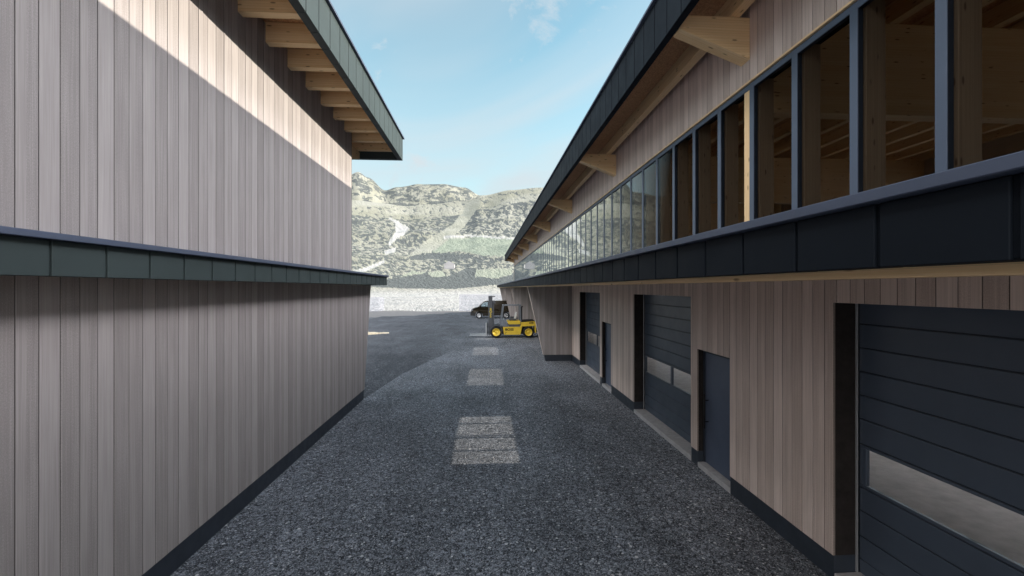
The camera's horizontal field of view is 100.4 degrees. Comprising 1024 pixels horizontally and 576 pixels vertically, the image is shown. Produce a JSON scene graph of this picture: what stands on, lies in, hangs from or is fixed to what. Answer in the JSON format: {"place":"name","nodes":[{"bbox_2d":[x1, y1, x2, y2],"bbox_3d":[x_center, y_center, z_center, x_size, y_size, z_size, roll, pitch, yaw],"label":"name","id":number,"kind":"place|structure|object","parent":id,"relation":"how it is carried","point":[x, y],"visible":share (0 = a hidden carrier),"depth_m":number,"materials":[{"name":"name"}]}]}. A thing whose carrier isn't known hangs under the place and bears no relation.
{"place":"outdoors","nodes":[
{"label":"outdoors","id":0,"kind":"place"},
{"bbox_2d":[369,310,470,317],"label":"gravel shoulder","id":1,"kind":"object","parent":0,"point":[374,314],"visible":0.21,"depth_m":58.07},
{"bbox_2d":[352,172,542,310],"bbox_3d":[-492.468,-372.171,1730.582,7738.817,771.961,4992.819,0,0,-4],"label":"hills","id":2,"kind":"structure","parent":0,"point":[410,241],"depth_m":738.70,"materials":[{"name":"green plant"}]},
{"bbox_2d":[444,261,454,268],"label":"hillside house","id":3,"kind":"structure","parent":2,"relation":"on","point":[449,265],"depth_m":415.06,"materials":[{"name":"concrete"}]},
{"bbox_2d":[330,0,651,194],"label":"sky","id":4,"kind":"structure","parent":0,"point":[485,97],"materials":[{"name":"blue"}]},
{"bbox_2d":[170,312,827,575],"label":"asphalt yard","id":5,"kind":"structure","parent":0,"point":[447,445],"depth_m":7.16,"materials":[{"name":"grey asphalt"}]},
{"bbox_2d":[0,0,404,575],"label":"timber hall","id":6,"kind":"structure","parent":5,"relation":"on","point":[185,290],"depth_m":4.96,"materials":[{"name":"wood"}]},
{"bbox_2d":[368,332,388,334],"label":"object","id":7,"kind":"object","parent":5,"relation":"on","point":[371,333],"visible":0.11,"depth_m":31.72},
{"bbox_2d":[470,300,509,317],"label":"parked van","id":8,"kind":"object","parent":5,"relation":"on","point":[479,311],"visible":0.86,"depth_m":47.76,"materials":[{"name":"black paint"}]},
{"bbox_2d":[469,296,535,337],"bbox_3d":[-0.653,1.970,29.666,4.560,2.860,1.320,0,0,-4],"label":"forklift","id":9,"kind":"object","parent":5,"relation":"on","point":[513,326],"visible":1,"depth_m":29.14,"materials":[{"name":"yellow metal"}]},
{"bbox_2d":[497,0,1023,575],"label":"timber workshop","id":10,"kind":"structure","parent":5,"relation":"on","point":[765,258],"depth_m":5.75,"materials":[{"name":"brown wood"}]},
{"bbox_2d":[533,250,534,275],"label":"window","id":11,"kind":"structure","parent":10,"relation":"in","point":[534,250],"depth_m":35.60,"materials":[{"name":"clear glass"}]},
{"bbox_2d":[537,247,538,274],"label":"window","id":12,"kind":"structure","parent":10,"relation":"in","point":[538,247],"depth_m":32.89,"materials":[{"name":"clear glass"}]},
{"bbox_2d":[540,245,541,273],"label":"window","id":13,"kind":"structure","parent":10,"relation":"in","point":[541,245],"depth_m":30.91,"materials":[{"name":"clear glass"}]},
{"bbox_2d":[542,244,543,272],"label":"window","id":14,"kind":"structure","parent":10,"relation":"in","point":[542,244],"depth_m":30.04,"materials":[{"name":"clear glass"}]},
{"bbox_2d":[543,242,544,272],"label":"window","id":15,"kind":"structure","parent":10,"relation":"in","point":[544,242],"depth_m":29.34,"materials":[{"name":"clear glass"}]},
{"bbox_2d":[545,241,546,272],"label":"window","id":16,"kind":"structure","parent":10,"relation":"in","point":[546,241],"depth_m":28.57,"materials":[{"name":"clear glass"}]},
{"bbox_2d":[547,239,548,271],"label":"window","id":17,"kind":"structure","parent":10,"relation":"in","point":[548,239],"depth_m":27.47,"materials":[{"name":"clear glass"}]},
{"bbox_2d":[549,238,551,271],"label":"window","id":18,"kind":"structure","parent":10,"relation":"in","point":[550,240],"depth_m":26.62,"materials":[{"name":"clear glass"}]},
{"bbox_2d":[551,236,553,270],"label":"window","id":19,"kind":"structure","parent":10,"relation":"in","point":[552,237],"depth_m":25.76,"materials":[{"name":"clear glass"}]},
{"bbox_2d":[554,234,555,269],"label":"window","id":20,"kind":"structure","parent":10,"relation":"in","point":[555,234],"depth_m":24.72,"materials":[{"name":"clear glass"}]},
{"bbox_2d":[556,232,558,269],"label":"window","id":21,"kind":"structure","parent":10,"relation":"in","point":[557,234],"depth_m":24.03,"materials":[{"name":"clear glass"}]},
{"bbox_2d":[559,229,561,268],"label":"window","id":22,"kind":"structure","parent":10,"relation":"in","point":[560,232],"depth_m":23.07,"materials":[{"name":"clear glass"}]},
{"bbox_2d":[562,227,564,267],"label":"window","id":23,"kind":"structure","parent":10,"relation":"in","point":[563,230],"depth_m":22.18,"materials":[{"name":"clear glass"}]},
{"bbox_2d":[565,225,568,267],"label":"window","id":24,"kind":"structure","parent":10,"relation":"in","point":[566,227],"depth_m":21.30,"materials":[{"name":"clear glass"}]},
{"bbox_2d":[568,222,571,266],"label":"window","id":25,"kind":"structure","parent":10,"relation":"in","point":[570,224],"depth_m":20.35,"materials":[{"name":"clear glass"}]},
{"bbox_2d":[572,219,575,265],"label":"window","id":26,"kind":"structure","parent":10,"relation":"in","point":[574,221],"depth_m":19.44,"materials":[{"name":"clear glass"}]},
{"bbox_2d":[576,215,580,264],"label":"window","id":27,"kind":"structure","parent":10,"relation":"in","point":[578,220],"depth_m":18.60,"materials":[{"name":"clear glass"}]},
{"bbox_2d":[581,211,585,262],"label":"window","id":28,"kind":"structure","parent":10,"relation":"in","point":[583,216],"depth_m":17.65,"materials":[{"name":"clear glass"}]},
{"bbox_2d":[586,207,592,261],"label":"window","id":29,"kind":"structure","parent":10,"relation":"in","point":[589,247],"depth_m":16.63,"materials":[{"name":"clear glass"}]},
{"bbox_2d":[580,292,599,383],"bbox_3d":[3.205,1.803,16.720,0.398,3.293,3.280,0,0,-4],"label":"sectional door","id":30,"kind":"structure","parent":10,"relation":"in","point":[592,368],"depth_m":17.08,"materials":[{"name":"grey metal"}]},
{"bbox_2d":[591,202,598,258],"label":"window","id":31,"kind":"structure","parent":10,"relation":"in","point":[595,204],"depth_m":15.42,"materials":[{"name":"grey metal"}]},
{"bbox_2d":[597,197,605,257],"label":"window","id":32,"kind":"structure","parent":10,"relation":"in","point":[602,199],"depth_m":14.52,"materials":[{"name":"grey metal"}]},
{"bbox_2d":[602,322,610,392],"bbox_3d":[3.274,2.307,14.295,0.238,2.285,1.086,0,0,-4],"label":"entrance door","id":33,"kind":"structure","parent":10,"relation":"in","point":[607,348],"depth_m":14.48,"materials":[{"name":"grey metal"}]},
{"bbox_2d":[604,191,613,255],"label":"window","id":34,"kind":"structure","parent":10,"relation":"in","point":[610,193],"depth_m":13.62,"materials":[{"name":"grey metal"}]},
{"bbox_2d":[612,184,622,252],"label":"window","id":35,"kind":"structure","parent":10,"relation":"in","point":[618,187],"depth_m":12.72,"materials":[{"name":"grey metal"}]},
{"bbox_2d":[621,176,633,250],"bbox_3d":[3.313,-1.772,12.274,0.070,2.701,0.899,0,0,-4],"label":"window","id":36,"kind":"structure","parent":10,"relation":"in","point":[630,179],"depth_m":11.83,"materials":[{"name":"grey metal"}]},
{"bbox_2d":[631,167,645,247],"bbox_3d":[3.369,-1.772,11.376,0.070,2.701,0.899,0,0,-4],"label":"window","id":37,"kind":"structure","parent":10,"relation":"in","point":[641,170],"depth_m":10.93,"materials":[{"name":"grey metal"}]},
{"bbox_2d":[643,155,659,243],"bbox_3d":[3.424,-1.772,10.477,0.070,2.701,0.899,0,0,-4],"label":"window","id":38,"kind":"structure","parent":10,"relation":"in","point":[655,159],"depth_m":10.03,"materials":[{"name":"grey metal"}]},
{"bbox_2d":[634,295,690,459],"bbox_3d":[3.618,1.803,10.033,0.398,3.293,3.280,0,0,-4],"label":"sectional door","id":39,"kind":"structure","parent":10,"relation":"in","point":[667,410],"depth_m":10.06,"materials":[{"name":"grey metal"}]},
{"bbox_2d":[658,143,676,239],"bbox_3d":[3.480,-1.772,9.579,0.070,2.701,0.899,0,0,-4],"label":"window","id":40,"kind":"structure","parent":10,"relation":"in","point":[674,148],"depth_m":9.13,"materials":[{"name":"grey metal"}]},
{"bbox_2d":[674,127,697,234],"bbox_3d":[3.536,-1.772,8.681,0.070,2.701,0.899,0,0,-4],"label":"window","id":41,"kind":"structure","parent":10,"relation":"in","point":[691,132],"depth_m":8.25,"materials":[{"name":"grey metal"}]},
{"bbox_2d":[695,106,723,227],"bbox_3d":[3.591,-1.772,7.782,0.070,2.701,0.899,0,0,-4],"label":"window","id":42,"kind":"structure","parent":10,"relation":"in","point":[720,114],"depth_m":7.33,"materials":[{"name":"grey metal"}]},
{"bbox_2d":[698,351,729,492],"bbox_3d":[3.688,2.307,7.607,0.238,2.285,1.086,0,0,-4],"label":"entrance door","id":43,"kind":"structure","parent":10,"relation":"in","point":[716,368],"depth_m":7.67,"materials":[{"name":"grey metal"}]},
{"bbox_2d":[721,81,757,220],"bbox_3d":[3.647,-1.772,6.884,0.070,2.701,0.900,0,0,-4],"label":"window","id":44,"kind":"structure","parent":10,"relation":"in","point":[753,90],"depth_m":6.45,"materials":[{"name":"grey metal"}]},
{"bbox_2d":[754,48,801,209],"bbox_3d":[3.702,-1.772,5.986,0.070,2.701,0.899,0,0,-4],"label":"window","id":45,"kind":"structure","parent":10,"relation":"in","point":[796,59],"depth_m":5.56,"materials":[{"name":"grey metal"}]},
{"bbox_2d":[797,1,862,194],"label":"window","id":46,"kind":"structure","parent":10,"relation":"in","point":[855,14],"depth_m":4.67,"materials":[{"name":"grey metal"}]},
{"bbox_2d":[857,0,953,172],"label":"window","id":47,"kind":"structure","parent":10,"relation":"in","point":[944,9],"depth_m":3.75,"materials":[{"name":"grey metal"}]},
{"bbox_2d":[834,304,1023,575],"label":"sectional door","id":48,"kind":"structure","parent":10,"relation":"in","point":[939,391],"depth_m":4.11,"materials":[{"name":"grey metal"}]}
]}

